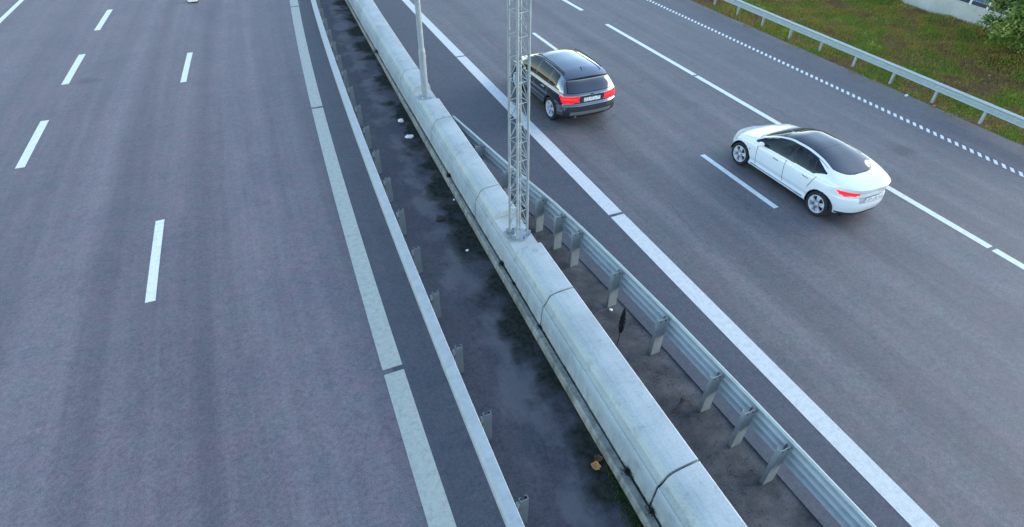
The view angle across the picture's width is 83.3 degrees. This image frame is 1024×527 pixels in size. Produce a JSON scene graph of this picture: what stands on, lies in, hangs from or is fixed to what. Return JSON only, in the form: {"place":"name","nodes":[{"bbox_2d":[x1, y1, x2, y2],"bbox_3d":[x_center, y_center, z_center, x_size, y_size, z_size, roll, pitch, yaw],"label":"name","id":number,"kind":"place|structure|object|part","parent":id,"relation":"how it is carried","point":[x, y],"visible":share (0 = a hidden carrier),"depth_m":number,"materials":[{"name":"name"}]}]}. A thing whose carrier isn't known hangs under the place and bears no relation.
{"place":"outdoors","nodes":[
{"label":"outdoors","id":0,"kind":"place"},
{"bbox_2d":[0,0,427,526],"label":"road","id":1,"kind":"structure","parent":0,"point":[232,374],"depth_m":12.29,"materials":[{"name":"grey asphalt"}]},
{"bbox_2d":[187,0,197,2],"bbox_3d":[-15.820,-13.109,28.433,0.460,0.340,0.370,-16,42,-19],"label":"car","id":2,"kind":"object","parent":1,"relation":"on","point":[192,1],"visible":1,"depth_m":28.37,"materials":[{"name":"white metal"}]},
{"bbox_2d":[290,0,456,526],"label":"edge line marking","id":3,"kind":"object","parent":1,"relation":"on","point":[434,501],"visible":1,"depth_m":11.46,"materials":[{"name":"paint"}]},
{"bbox_2d":[0,0,1023,302],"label":"lane marking","id":4,"kind":"object","parent":1,"relation":"on","point":[154,260],"visible":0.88,"depth_m":16.38,"materials":[{"name":"white paint"}]},
{"bbox_2d":[295,0,505,526],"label":"shoulder","id":5,"kind":"object","parent":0,"point":[469,494],"visible":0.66,"depth_m":11.49},
{"bbox_2d":[414,0,432,99],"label":"lamp post","id":6,"kind":"object","parent":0,"point":[425,95],"visible":1,"depth_m":17.31,"materials":[{"name":"metal"}]},
{"bbox_2d":[435,215,445,221],"bbox_3d":[-1.805,-1.135,14.448,0.283,0.103,0.242,-16,42,-19],"label":"dirt clod","id":7,"kind":"object","parent":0,"point":[439,218],"visible":1,"depth_m":14.39,"materials":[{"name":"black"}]},
{"bbox_2d":[317,0,643,526],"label":"median","id":8,"kind":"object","parent":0,"point":[544,447],"visible":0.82,"depth_m":11.45,"materials":[{"name":"concrete"}]},
{"bbox_2d":[311,0,528,526],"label":"guardrail","id":9,"kind":"object","parent":8,"relation":"on","point":[480,437],"visible":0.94,"depth_m":11.05,"materials":[{"name":"metal"}]},
{"bbox_2d":[345,0,746,526],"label":"median barrier","id":10,"kind":"object","parent":8,"relation":"on","point":[608,393],"visible":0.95,"depth_m":10.40,"materials":[{"name":"concrete"}]},
{"bbox_2d":[353,10,661,525],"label":"crack moss","id":11,"kind":"object","parent":10,"relation":"on","point":[638,488],"visible":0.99,"depth_m":12.02,"materials":[{"name":"green plant"}]},
{"bbox_2d":[620,462,632,479],"bbox_3d":[1.809,3.227,8.925,0.269,0.129,0.285,26,46,27],"label":"weed","id":12,"kind":"object","parent":10,"relation":"on","point":[627,470],"visible":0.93,"depth_m":8.94,"materials":[{"name":"grey"}]},
{"bbox_2d":[645,501,654,516],"bbox_3d":[2.065,3.601,8.477,0.229,0.129,0.296,21,43,22],"label":"weed","id":13,"kind":"object","parent":10,"relation":"on","point":[651,510],"visible":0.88,"depth_m":8.47,"materials":[{"name":"grey"}]},
{"bbox_2d":[594,454,602,460],"bbox_3d":[1.403,3.154,9.335,0.138,0.056,0.140,-4,40,-6],"label":"fallen leaf","id":14,"kind":"object","parent":8,"relation":"on","point":[597,457],"visible":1,"depth_m":9.35,"materials":[{"name":"brown plant"}]},
{"bbox_2d":[605,464,642,526],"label":"moss patch","id":15,"kind":"object","parent":8,"relation":"on","point":[622,495],"visible":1,"depth_m":8.78,"materials":[{"name":"green plant"}]},
{"bbox_2d":[503,0,530,240],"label":"lattice mast","id":16,"kind":"object","parent":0,"point":[518,233],"visible":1,"depth_m":10.88,"materials":[{"name":"metal"}]},
{"bbox_2d":[512,48,614,119],"bbox_3d":[1.625,-6.402,19.613,2.486,1.689,4.434,-16,42,-19],"label":"suv","id":17,"kind":"object","parent":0,"point":[568,83],"visible":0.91,"depth_m":18.27,"materials":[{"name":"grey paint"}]},
{"bbox_3d":[0.696,-6.816,19.381,0.269,0.518,1.010,-16,42,-19],"label":"side window","id":18,"kind":"part","parent":17,"relation":"part of","materials":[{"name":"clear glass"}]},
{"bbox_3d":[1.111,-6.254,18.663,0.262,0.474,0.823,-16,42,-19],"label":"side window","id":19,"kind":"part","parent":17,"relation":"part of","materials":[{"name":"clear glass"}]},
{"bbox_3d":[1.388,-5.849,18.160,0.241,0.435,0.482,-16,42,-19],"label":"side window","id":20,"kind":"part","parent":17,"relation":"part of","materials":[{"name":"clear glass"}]},
{"bbox_3d":[2.418,-5.628,17.992,1.553,0.322,0.344,-16,42,-19],"label":"rear window","id":21,"kind":"part","parent":17,"relation":"part of","materials":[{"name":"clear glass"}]},
{"bbox_2d":[591,461,600,469],"bbox_3d":[1.350,3.248,9.216,0.155,0.062,0.153,-15,42,-18],"label":"fallen leaf","id":22,"kind":"object","parent":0,"point":[595,465],"visible":1,"depth_m":9.24,"materials":[{"name":"brown plant"}]},
{"bbox_2d":[616,308,625,346],"bbox_3d":[2.073,1.228,10.926,0.118,1.084,0.121,-16,42,-19],"label":"dead plant","id":23,"kind":"object","parent":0,"point":[622,320],"visible":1,"depth_m":10.80,"materials":[{"name":"brown plant"}]},
{"bbox_2d":[373,0,911,526],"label":"shoulder","id":24,"kind":"object","parent":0,"point":[465,96],"visible":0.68,"depth_m":13.05},
{"bbox_2d":[499,184,823,526],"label":"kerb","id":25,"kind":"structure","parent":24,"relation":"on","point":[692,380],"depth_m":10.59,"materials":[{"name":"concrete"}]},
{"bbox_2d":[502,188,821,526],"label":"median ditch","id":26,"kind":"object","parent":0,"point":[692,426],"visible":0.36,"depth_m":10.01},
{"bbox_2d":[452,115,876,526],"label":"guardrail","id":27,"kind":"object","parent":26,"relation":"on","point":[831,496],"visible":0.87,"depth_m":10.15,"materials":[{"name":"metal"}]},
{"bbox_2d":[522,216,809,525],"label":"grit","id":28,"kind":"object","parent":26,"relation":"on","point":[674,393],"visible":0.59,"depth_m":10.40,"materials":[{"name":"grey gravel"}]},
{"bbox_2d":[672,397,685,412],"bbox_3d":[2.943,2.509,10.198,0.073,0.023,0.427,32,45,32],"label":"stick","id":29,"kind":"object","parent":26,"relation":"on","point":[680,404],"visible":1,"depth_m":10.20,"materials":[{"name":"brown wood"}]},
{"bbox_2d":[410,0,1023,526],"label":"road","id":30,"kind":"structure","parent":0,"point":[886,334],"depth_m":14.49,"materials":[{"name":"grey asphalt"}]},
{"bbox_2d":[402,0,938,526],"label":"edge line marking","id":31,"kind":"object","parent":30,"relation":"on","point":[882,482],"visible":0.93,"depth_m":11.53,"materials":[{"name":"paint"}]},
{"bbox_2d":[647,0,1023,176],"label":"rumble line marking","id":32,"kind":"object","parent":30,"relation":"on","point":[921,127],"visible":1,"depth_m":20.46,"materials":[{"name":"white paint"}]},
{"bbox_2d":[731,124,890,215],"bbox_3d":[7.972,-2.874,15.674,2.200,1.435,4.440,-16,42,-19],"label":"sedan","id":33,"kind":"object","parent":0,"point":[821,173],"visible":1,"depth_m":14.80,"materials":[{"name":"white paint"},{"name":"glass"},{"name":"rubber"}]},
{"bbox_3d":[8.450,-2.640,14.516,1.249,0.258,0.929,-16,42,-19],"label":"rear window","id":34,"kind":"part","parent":33,"relation":"part of","materials":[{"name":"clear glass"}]},
{"bbox_2d":[691,0,1023,145],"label":"verge","id":35,"kind":"structure","parent":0,"point":[921,87],"depth_m":24.12,"materials":[{"name":"green plant"}]},
{"bbox_2d":[713,0,1023,127],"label":"guardrail","id":36,"kind":"object","parent":35,"relation":"on","point":[980,104],"visible":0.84,"depth_m":21.35,"materials":[{"name":"metal"}]},
{"bbox_2d":[902,0,1012,39],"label":"noise wall","id":37,"kind":"structure","parent":35,"relation":"on","point":[970,11],"depth_m":27.43,"materials":[{"name":"concrete"}]},
{"bbox_2d":[976,0,1023,53],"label":"tree","id":38,"kind":"object","parent":35,"relation":"on","point":[1010,26],"visible":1,"depth_m":22.05,"materials":[{"name":"green plant"}]}
]}

